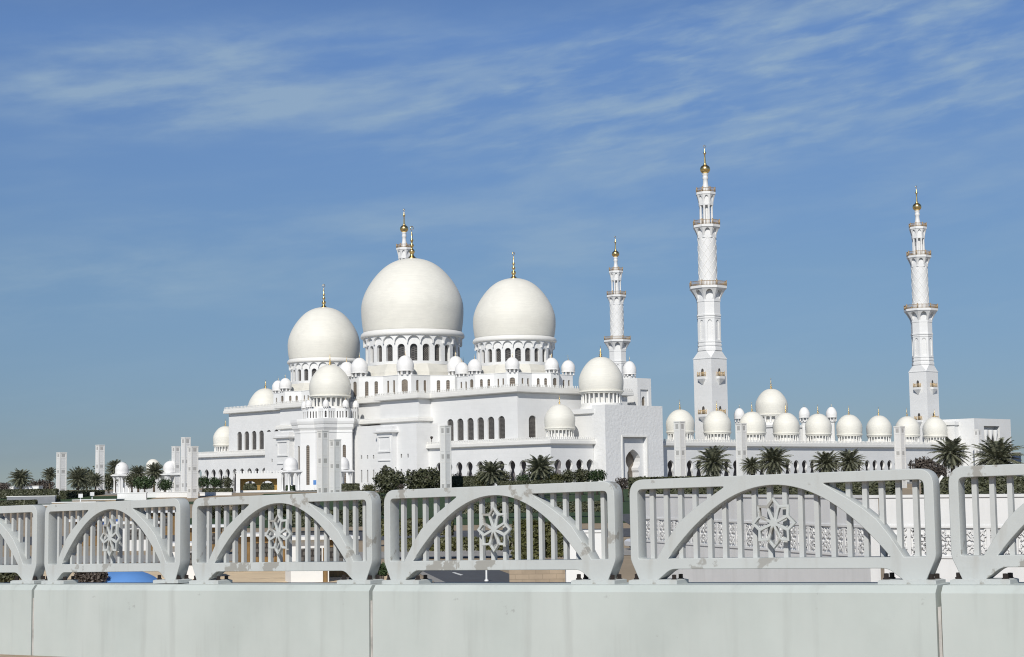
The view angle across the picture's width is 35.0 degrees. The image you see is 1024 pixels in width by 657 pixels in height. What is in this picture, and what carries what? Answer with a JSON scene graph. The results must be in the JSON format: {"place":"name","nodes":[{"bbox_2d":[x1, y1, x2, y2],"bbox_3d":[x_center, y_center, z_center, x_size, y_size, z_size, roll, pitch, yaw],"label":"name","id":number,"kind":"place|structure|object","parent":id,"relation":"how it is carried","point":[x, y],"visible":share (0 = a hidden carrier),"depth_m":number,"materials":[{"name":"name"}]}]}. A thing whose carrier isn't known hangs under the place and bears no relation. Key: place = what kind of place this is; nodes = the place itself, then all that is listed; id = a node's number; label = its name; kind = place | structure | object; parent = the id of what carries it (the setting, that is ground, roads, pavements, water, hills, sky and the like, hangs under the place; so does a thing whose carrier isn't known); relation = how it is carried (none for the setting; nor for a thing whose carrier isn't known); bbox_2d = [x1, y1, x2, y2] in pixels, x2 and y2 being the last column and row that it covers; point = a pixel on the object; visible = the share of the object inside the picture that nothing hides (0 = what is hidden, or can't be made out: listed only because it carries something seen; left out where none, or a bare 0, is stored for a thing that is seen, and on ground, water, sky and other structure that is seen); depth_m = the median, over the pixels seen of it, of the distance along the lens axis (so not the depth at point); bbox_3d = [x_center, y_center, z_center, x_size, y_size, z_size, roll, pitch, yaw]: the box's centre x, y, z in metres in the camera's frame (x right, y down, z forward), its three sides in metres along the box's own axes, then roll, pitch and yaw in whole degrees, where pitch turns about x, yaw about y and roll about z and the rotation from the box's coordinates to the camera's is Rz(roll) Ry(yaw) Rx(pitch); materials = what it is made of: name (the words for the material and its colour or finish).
{"place":"outdoors","nodes":[
{"label":"outdoors","id":0,"kind":"place"},
{"bbox_2d":[0,654,58,656],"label":"bridge deck","id":1,"kind":"structure","parent":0,"point":[3,655],"depth_m":17.28,"materials":[{"name":"concrete"}]},
{"bbox_2d":[0,583,40,654],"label":"parapet block","id":2,"kind":"structure","parent":1,"relation":"on","point":[16,619],"depth_m":17.50,"materials":[{"name":"paint"}]},
{"bbox_2d":[0,505,45,583],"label":"rail panel","id":3,"kind":"object","parent":2,"relation":"on","point":[26,568],"visible":0.94,"depth_m":17.87,"materials":[{"name":"paint"}]},
{"bbox_2d":[33,582,381,656],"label":"parapet block","id":4,"kind":"structure","parent":1,"relation":"on","point":[232,619],"depth_m":15.91,"materials":[{"name":"paint"}]},
{"bbox_2d":[41,498,191,583],"bbox_3d":[-4.179,2.249,17.077,2.096,0.908,0.200,-5,-7,35],"label":"rail panel","id":5,"kind":"object","parent":4,"relation":"on","point":[60,565],"visible":1,"depth_m":17.01,"materials":[{"name":"paint"}]},
{"bbox_2d":[189,491,383,583],"bbox_3d":[-2.221,2.041,15.728,2.359,0.908,0.200,-5,-7,35],"label":"rail panel","id":6,"kind":"object","parent":4,"relation":"on","point":[210,566],"visible":1,"depth_m":15.65,"materials":[{"name":"paint"}]},
{"bbox_2d":[373,582,949,656],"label":"parapet block","id":7,"kind":"structure","parent":1,"relation":"on","point":[689,619],"depth_m":13.03,"materials":[{"name":"paint"}]},
{"bbox_2d":[382,481,626,583],"bbox_3d":[-0.120,1.815,14.281,2.490,0.908,0.200,-5,-7,35],"label":"rail panel","id":8,"kind":"object","parent":7,"relation":"on","point":[415,562],"visible":1,"depth_m":14.19,"materials":[{"name":"paint"}]},
{"bbox_2d":[629,469,945,583],"bbox_3d":[2.087,1.577,12.761,2.617,0.908,0.200,-5,-7,35],"label":"rail panel","id":9,"kind":"object","parent":7,"relation":"on","point":[905,566],"visible":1,"depth_m":12.67,"materials":[{"name":"paint"}]},
{"bbox_2d":[941,582,1023,656],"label":"parapet block","id":10,"kind":"structure","parent":1,"relation":"on","point":[982,620],"depth_m":11.53,"materials":[{"name":"paint"}]},
{"bbox_2d":[949,464,1023,583],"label":"rail panel","id":11,"kind":"object","parent":10,"relation":"on","point":[977,567],"visible":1,"depth_m":11.79,"materials":[{"name":"paint"}]},
{"bbox_2d":[0,496,151,504],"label":"lawn","id":12,"kind":"structure","parent":0,"point":[94,497],"depth_m":379.83,"materials":[{"name":"plant"}]},
{"bbox_2d":[0,499,37,505],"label":"clipped hedge","id":13,"kind":"object","parent":12,"relation":"on","point":[8,502],"visible":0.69,"depth_m":333.16,"materials":[{"name":"green plant"}]},
{"bbox_2d":[0,488,58,498],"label":"clipped hedge","id":14,"kind":"object","parent":12,"relation":"on","point":[4,493],"visible":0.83,"depth_m":383.15,"materials":[{"name":"green plant"}]},
{"bbox_2d":[116,459,180,492],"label":"domed block","id":15,"kind":"structure","parent":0,"point":[150,461],"depth_m":553.62,"materials":[{"name":"stone"}]},
{"bbox_2d":[236,470,281,492],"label":"gilded gate","id":16,"kind":"structure","parent":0,"point":[258,479],"depth_m":399.33,"materials":[{"name":"white stone"}]},
{"bbox_2d":[2,548,630,563],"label":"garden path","id":17,"kind":"structure","parent":0,"point":[627,551],"depth_m":145.41,"materials":[{"name":"beige stone"}]},
{"bbox_2d":[3,528,629,544],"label":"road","id":18,"kind":"structure","parent":0,"point":[626,532],"depth_m":180.61,"materials":[{"name":"grey asphalt"}]},
{"bbox_2d":[145,510,174,534],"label":"visitor booth","id":19,"kind":"object","parent":18,"relation":"on","point":[166,520],"visible":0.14,"depth_m":187.69,"materials":[{"name":"white glass"}]},
{"bbox_2d":[190,494,629,527],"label":"lawn","id":20,"kind":"structure","parent":0,"point":[626,509],"depth_m":256.37,"materials":[{"name":"green plant"}]},
{"bbox_2d":[317,430,328,492],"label":"light pylon","id":21,"kind":"object","parent":20,"relation":"on","point":[322,461],"visible":0.88,"depth_m":347.31,"materials":[{"name":"stone"}]},
{"bbox_2d":[329,439,340,491],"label":"light pylon","id":22,"kind":"object","parent":20,"relation":"on","point":[334,465],"visible":0.8,"depth_m":341.23,"materials":[{"name":"stone"}]},
{"bbox_2d":[473,459,509,497],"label":"date palm","id":23,"kind":"object","parent":20,"relation":"on","point":[492,476],"visible":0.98,"depth_m":342.73,"materials":[{"name":"green plant"}]},
{"bbox_2d":[497,479,563,485],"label":"clipped hedge","id":24,"kind":"object","parent":20,"relation":"on","point":[513,482],"visible":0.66,"depth_m":338.46,"materials":[{"name":"green plant"}]},
{"bbox_2d":[462,500,600,514],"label":"clipped hedge","id":25,"kind":"object","parent":20,"relation":"on","point":[597,506],"visible":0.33,"depth_m":223.73,"materials":[{"name":"green plant"}]},
{"bbox_2d":[523,454,554,479],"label":"date palm","id":26,"kind":"object","parent":20,"relation":"on","point":[541,470],"visible":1,"depth_m":347.60,"materials":[{"name":"green plant"}]},
{"bbox_2d":[561,469,576,494],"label":"garden shrub","id":27,"kind":"object","parent":20,"relation":"on","point":[568,475],"visible":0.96,"depth_m":360.07,"materials":[{"name":"green plant"}]},
{"bbox_2d":[574,467,591,494],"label":"garden shrub","id":28,"kind":"object","parent":20,"relation":"on","point":[582,476],"visible":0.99,"depth_m":360.11,"materials":[{"name":"green plant"}]},
{"bbox_2d":[587,468,607,494],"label":"garden shrub","id":29,"kind":"object","parent":20,"relation":"on","point":[597,476],"visible":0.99,"depth_m":360.02,"materials":[{"name":"green plant"}]},
{"bbox_2d":[691,445,733,475],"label":"date palm","id":30,"kind":"object","parent":20,"relation":"on","point":[713,461],"visible":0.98,"depth_m":260.24,"materials":[{"name":"green plant"}]},
{"bbox_2d":[198,226,633,491],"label":"prayer hall","id":31,"kind":"structure","parent":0,"point":[511,397],"depth_m":491.45,"materials":[{"name":"white stone"}]},
{"bbox_2d":[2,483,921,581],"bbox_3d":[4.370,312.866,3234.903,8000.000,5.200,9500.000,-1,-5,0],"label":"ground","id":32,"kind":"structure","parent":0,"point":[627,571],"depth_m":196.61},
{"bbox_2d":[6,495,56,503],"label":"terrace wall","id":33,"kind":"structure","parent":32,"relation":"on","point":[45,499],"depth_m":348.23,"materials":[{"name":"white stone"}]},
{"bbox_2d":[56,452,66,490],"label":"light pylon","id":34,"kind":"object","parent":32,"relation":"on","point":[61,471],"visible":0.77,"depth_m":392.06,"materials":[{"name":"stone"}]},
{"bbox_2d":[59,490,104,498],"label":"clipped hedge","id":35,"kind":"object","parent":32,"relation":"on","point":[67,494],"visible":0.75,"depth_m":383.35,"materials":[{"name":"green plant"}]},
{"bbox_2d":[117,492,147,499],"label":"terrace wall","id":36,"kind":"structure","parent":32,"relation":"on","point":[134,496],"depth_m":369.16,"materials":[{"name":"stone"}]},
{"bbox_2d":[116,521,159,550],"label":"visitor booth","id":37,"kind":"object","parent":32,"relation":"on","point":[131,537],"visible":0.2,"depth_m":157.59,"materials":[{"name":"white glass"}]},
{"bbox_2d":[147,492,186,497],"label":"terrace wall","id":38,"kind":"structure","parent":32,"relation":"on","point":[163,494],"depth_m":380.11,"materials":[{"name":"stone"}]},
{"bbox_2d":[187,446,198,497],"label":"light pylon","id":39,"kind":"object","parent":32,"relation":"on","point":[192,471],"visible":1,"depth_m":376.03,"materials":[{"name":"stone"}]},
{"bbox_2d":[19,571,388,581],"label":"sand lot","id":40,"kind":"structure","parent":32,"relation":"on","point":[259,576],"depth_m":118.30,"materials":[{"name":"beige sand"}]},
{"bbox_2d":[0,573,20,582],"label":"shrub","id":41,"kind":"object","parent":40,"relation":"on","point":[6,577],"visible":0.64,"depth_m":96.78,"materials":[{"name":"green plant"}]},
{"bbox_2d":[74,572,107,581],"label":"shrub","id":42,"kind":"object","parent":40,"relation":"on","point":[91,576],"visible":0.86,"depth_m":96.82,"materials":[{"name":"brown plant"}]},
{"bbox_2d":[106,572,156,581],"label":"blue canopy","id":43,"kind":"object","parent":40,"relation":"on","point":[129,577],"visible":0.19,"depth_m":97.76,"materials":[{"name":"fabric"}]},
{"bbox_2d":[173,541,206,578],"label":"visitor booth","id":44,"kind":"object","parent":40,"relation":"on","point":[190,573],"visible":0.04,"depth_m":115.84,"materials":[{"name":"white glass"}]},
{"bbox_2d":[238,532,285,571],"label":"visitor booth","id":45,"kind":"object","parent":40,"relation":"on","point":[257,548],"visible":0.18,"depth_m":125.82,"materials":[{"name":"beige glass"}]},
{"bbox_2d":[283,535,330,581],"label":"visitor booth","id":46,"kind":"object","parent":40,"relation":"on","point":[306,576],"visible":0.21,"depth_m":109.82,"materials":[{"name":"white glass"}]},
{"bbox_2d":[329,535,359,576],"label":"visitor booth","id":47,"kind":"object","parent":40,"relation":"on","point":[336,573],"visible":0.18,"depth_m":115.78,"materials":[{"name":"black glass"}]},
{"bbox_2d":[292,509,362,526],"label":"clipped hedge","id":48,"kind":"object","parent":32,"relation":"on","point":[360,514],"visible":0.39,"depth_m":188.74,"materials":[{"name":"green plant"}]},
{"bbox_2d":[381,518,454,536],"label":"clipped hedge","id":49,"kind":"object","parent":32,"relation":"on","point":[409,525],"visible":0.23,"depth_m":158.84,"materials":[{"name":"green plant"}]},
{"bbox_2d":[399,536,511,551],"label":"clipped hedge","id":50,"kind":"object","parent":32,"relation":"on","point":[454,544],"visible":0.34,"depth_m":138.87,"materials":[{"name":"green plant"}]},
{"bbox_2d":[263,487,720,496],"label":"planting bed","id":51,"kind":"object","parent":32,"relation":"on","point":[625,491],"visible":0.08,"depth_m":376.50,"materials":[{"name":"plant"}]},
{"bbox_2d":[372,464,406,493],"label":"acacia tree","id":52,"kind":"object","parent":51,"relation":"on","point":[390,479],"visible":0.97,"depth_m":372.69,"materials":[{"name":"green plant"}]},
{"bbox_2d":[403,467,439,488],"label":"acacia tree","id":53,"kind":"object","parent":51,"relation":"on","point":[420,478],"visible":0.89,"depth_m":382.17,"materials":[{"name":"green plant"}]},
{"bbox_2d":[439,425,451,487],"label":"light pylon","id":54,"kind":"object","parent":51,"relation":"on","point":[445,461],"visible":0.82,"depth_m":366.31,"materials":[{"name":"stone"}]},
{"bbox_2d":[452,476,489,486],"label":"clipped hedge","id":55,"kind":"object","parent":51,"relation":"on","point":[463,481],"visible":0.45,"depth_m":376.23,"materials":[{"name":"green plant"}]},
{"bbox_2d":[735,423,746,475],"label":"light pylon","id":56,"kind":"object","parent":51,"relation":"on","point":[741,439],"visible":0.68,"depth_m":374.43,"materials":[{"name":"stone"}]},
{"bbox_2d":[510,519,538,559],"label":"clipped hedge","id":57,"kind":"object","parent":32,"relation":"on","point":[524,539],"visible":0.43,"depth_m":116.93,"materials":[{"name":"green plant"}]},
{"bbox_2d":[509,570,564,581],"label":"garden wall","id":58,"kind":"structure","parent":32,"relation":"on","point":[536,575],"depth_m":95.05,"materials":[{"name":"beige stone"}]},
{"bbox_2d":[545,520,563,557],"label":"clipped hedge","id":59,"kind":"object","parent":32,"relation":"on","point":[560,549],"visible":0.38,"depth_m":118.89,"materials":[{"name":"green plant"}]},
{"bbox_2d":[627,475,719,497],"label":"clipped hedge","id":60,"kind":"object","parent":32,"relation":"on","point":[632,480],"visible":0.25,"depth_m":213.94,"materials":[{"name":"green plant"}]},
{"bbox_2d":[673,421,686,476],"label":"light pylon","id":61,"kind":"object","parent":32,"relation":"on","point":[680,448],"visible":0.66,"depth_m":360.44,"materials":[{"name":"stone"}]},
{"bbox_2d":[739,457,762,474],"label":"date palm","id":62,"kind":"object","parent":32,"relation":"on","point":[750,469],"visible":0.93,"depth_m":266.37,"materials":[{"name":"green plant"}]},
{"bbox_2d":[753,446,793,474],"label":"date palm","id":63,"kind":"object","parent":32,"relation":"on","point":[772,459],"visible":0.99,"depth_m":260.28,"materials":[{"name":"green plant"}]},
{"bbox_2d":[743,485,812,494],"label":"clipped hedge","id":64,"kind":"object","parent":32,"relation":"on","point":[777,489],"visible":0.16,"depth_m":213.77,"materials":[{"name":"green plant"}]},
{"bbox_2d":[808,450,841,471],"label":"date palm","id":65,"kind":"object","parent":32,"relation":"on","point":[827,461],"visible":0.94,"depth_m":260.23,"materials":[{"name":"green plant"}]},
{"bbox_2d":[835,449,866,471],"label":"date palm","id":66,"kind":"object","parent":32,"relation":"on","point":[851,461],"visible":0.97,"depth_m":260.47,"materials":[{"name":"green plant"}]},
{"bbox_2d":[812,481,895,498],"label":"clipped hedge","id":67,"kind":"object","parent":32,"relation":"on","point":[874,488],"visible":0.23,"depth_m":213.82,"materials":[{"name":"green plant"}]},
{"bbox_2d":[893,426,906,487],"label":"light pylon","id":68,"kind":"object","parent":32,"relation":"on","point":[899,447],"visible":0.71,"depth_m":376.31,"materials":[{"name":"stone"}]},
{"bbox_2d":[907,456,937,468],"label":"bare shrub","id":69,"kind":"object","parent":32,"relation":"on","point":[922,463],"visible":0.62,"depth_m":256.51,"materials":[{"name":"brown plant"}]},
{"bbox_2d":[925,461,949,476],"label":"bare shrub","id":70,"kind":"object","parent":32,"relation":"on","point":[940,468],"visible":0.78,"depth_m":238.66,"materials":[{"name":"brown plant"}]},
{"bbox_2d":[927,436,972,471],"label":"date palm","id":71,"kind":"object","parent":32,"relation":"on","point":[952,459],"visible":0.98,"depth_m":248.44,"materials":[{"name":"green plant"}]},
{"bbox_2d":[920,475,1023,494],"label":"clipped hedge","id":72,"kind":"object","parent":32,"relation":"on","point":[1001,484],"visible":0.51,"depth_m":213.84,"materials":[{"name":"green plant"}]},
{"bbox_2d":[970,437,1023,465],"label":"date palm","id":73,"kind":"object","parent":32,"relation":"on","point":[995,452],"visible":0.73,"depth_m":248.16,"materials":[{"name":"green plant"}]},
{"bbox_2d":[423,570,508,581],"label":"service road","id":74,"kind":"structure","parent":0,"point":[473,576],"depth_m":115.24,"materials":[{"name":"grey asphalt"}]},
{"bbox_2d":[0,0,1023,489],"label":"sky","id":75,"kind":"structure","parent":0,"point":[183,182],"materials":[{"name":"blue"}]},
{"bbox_2d":[104,482,920,494],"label":"plaza","id":76,"kind":"structure","parent":0,"point":[110,493],"depth_m":405.66,"materials":[{"name":"stone"}]},
{"bbox_2d":[6,468,33,488],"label":"date palm","id":77,"kind":"object","parent":76,"relation":"on","point":[19,479],"visible":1,"depth_m":417.40,"materials":[{"name":"green plant"}]},
{"bbox_2d":[40,467,55,488],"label":"date palm","id":78,"kind":"object","parent":76,"relation":"on","point":[49,473],"visible":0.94,"depth_m":427.78,"materials":[{"name":"green plant"}]},
{"bbox_2d":[67,466,93,489],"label":"date palm","id":79,"kind":"object","parent":76,"relation":"on","point":[79,480],"visible":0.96,"depth_m":422.38,"materials":[{"name":"green plant"}]},
{"bbox_2d":[95,445,104,489],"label":"light pylon","id":80,"kind":"object","parent":76,"relation":"on","point":[100,458],"visible":0.73,"depth_m":445.08,"materials":[{"name":"stone"}]},
{"bbox_2d":[111,462,130,492],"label":"garden kiosk","id":81,"kind":"object","parent":76,"relation":"on","point":[121,469],"visible":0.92,"depth_m":476.03,"materials":[{"name":"stone"}]},
{"bbox_2d":[132,476,155,491],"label":"garden tree","id":82,"kind":"object","parent":76,"relation":"on","point":[144,482],"visible":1,"depth_m":452.34,"materials":[{"name":"green plant"}]},
{"bbox_2d":[143,462,162,491],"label":"date palm","id":83,"kind":"object","parent":76,"relation":"on","point":[155,471],"visible":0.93,"depth_m":467.64,"materials":[{"name":"green plant"}]},
{"bbox_2d":[156,477,173,491],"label":"garden tree","id":84,"kind":"object","parent":76,"relation":"on","point":[164,484],"visible":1,"depth_m":455.61,"materials":[{"name":"green plant"}]},
{"bbox_2d":[159,461,180,491],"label":"garden kiosk","id":85,"kind":"object","parent":76,"relation":"on","point":[168,469],"visible":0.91,"depth_m":466.75,"materials":[{"name":"stone"}]},
{"bbox_2d":[171,446,180,491],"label":"light pylon","id":86,"kind":"object","parent":76,"relation":"on","point":[176,462],"visible":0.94,"depth_m":467.74,"materials":[{"name":"stone"}]},
{"bbox_2d":[181,437,190,491],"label":"light pylon","id":87,"kind":"object","parent":76,"relation":"on","point":[185,442],"visible":0.77,"depth_m":428.95,"materials":[{"name":"stone"}]},
{"bbox_2d":[240,483,274,491],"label":"clipped hedge","id":88,"kind":"object","parent":76,"relation":"on","point":[263,486],"visible":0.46,"depth_m":437.92,"materials":[{"name":"green plant"}]},
{"bbox_2d":[278,455,302,491],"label":"garden kiosk","id":89,"kind":"object","parent":76,"relation":"on","point":[290,465],"visible":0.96,"depth_m":433.29,"materials":[{"name":"stone"}]},
{"bbox_2d":[341,457,354,483],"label":"garden kiosk","id":90,"kind":"object","parent":76,"relation":"on","point":[345,468],"visible":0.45,"depth_m":437.27,"materials":[{"name":"stone"}]},
{"bbox_2d":[396,209,410,259],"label":"minaret","id":91,"kind":"object","parent":76,"relation":"on","point":[403,248],"visible":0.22,"depth_m":620.48,"materials":[{"name":"white stone"}]},
{"bbox_2d":[604,236,630,375],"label":"minaret","id":92,"kind":"object","parent":76,"relation":"on","point":[617,343],"visible":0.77,"depth_m":694.22,"materials":[{"name":"white stone"}]},
{"bbox_2d":[592,404,663,485],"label":"entrance portal","id":93,"kind":"object","parent":76,"relation":"on","point":[628,440],"visible":0.84,"depth_m":451.40,"materials":[{"name":"stone"}]},
{"bbox_2d":[623,360,651,405],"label":"gate tower","id":94,"kind":"structure","parent":76,"relation":"on","point":[641,388],"depth_m":489.32,"materials":[{"name":"white stone"}]},
{"bbox_2d":[689,146,727,440],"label":"minaret","id":95,"kind":"object","parent":76,"relation":"on","point":[708,289],"visible":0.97,"depth_m":504.84,"materials":[{"name":"white stone"}]},
{"bbox_2d":[734,378,836,442],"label":"courtyard gate","id":96,"kind":"structure","parent":76,"relation":"on","point":[770,405],"depth_m":538.41,"materials":[{"name":"white stone"}]},
{"bbox_2d":[663,402,964,481],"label":"courtyard arcade","id":97,"kind":"object","parent":76,"relation":"on","point":[877,450],"visible":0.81,"depth_m":514.65,"materials":[{"name":"white stone"}]},
{"bbox_2d":[904,186,939,443],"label":"minaret","id":98,"kind":"object","parent":76,"relation":"on","point":[923,382],"visible":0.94,"depth_m":581.85,"materials":[{"name":"white stone"}]},
{"bbox_2d":[973,429,981,465],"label":"light pylon","id":99,"kind":"object","parent":76,"relation":"on","point":[977,436],"visible":0.47,"depth_m":558.03,"materials":[{"name":"stone"}]},
{"bbox_2d":[565,570,583,581],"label":"garden wall","id":100,"kind":"structure","parent":0,"point":[570,575],"depth_m":92.08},
{"bbox_2d":[570,530,601,558],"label":"garden wall","id":101,"kind":"structure","parent":0,"point":[597,545],"depth_m":109.09,"materials":[{"name":"paint"}]},
{"bbox_2d":[645,494,880,581],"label":"ramp wall","id":102,"kind":"structure","parent":0,"point":[793,575],"depth_m":78.67,"materials":[{"name":"paint"}]},
{"bbox_2d":[884,494,1023,581],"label":"ramp wall","id":103,"kind":"structure","parent":0,"point":[947,569],"depth_m":68.46,"materials":[{"name":"paint"}]},
{"bbox_2d":[943,418,1011,465],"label":"end block","id":104,"kind":"structure","parent":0,"point":[994,429],"depth_m":572.18,"materials":[{"name":"white stone"}]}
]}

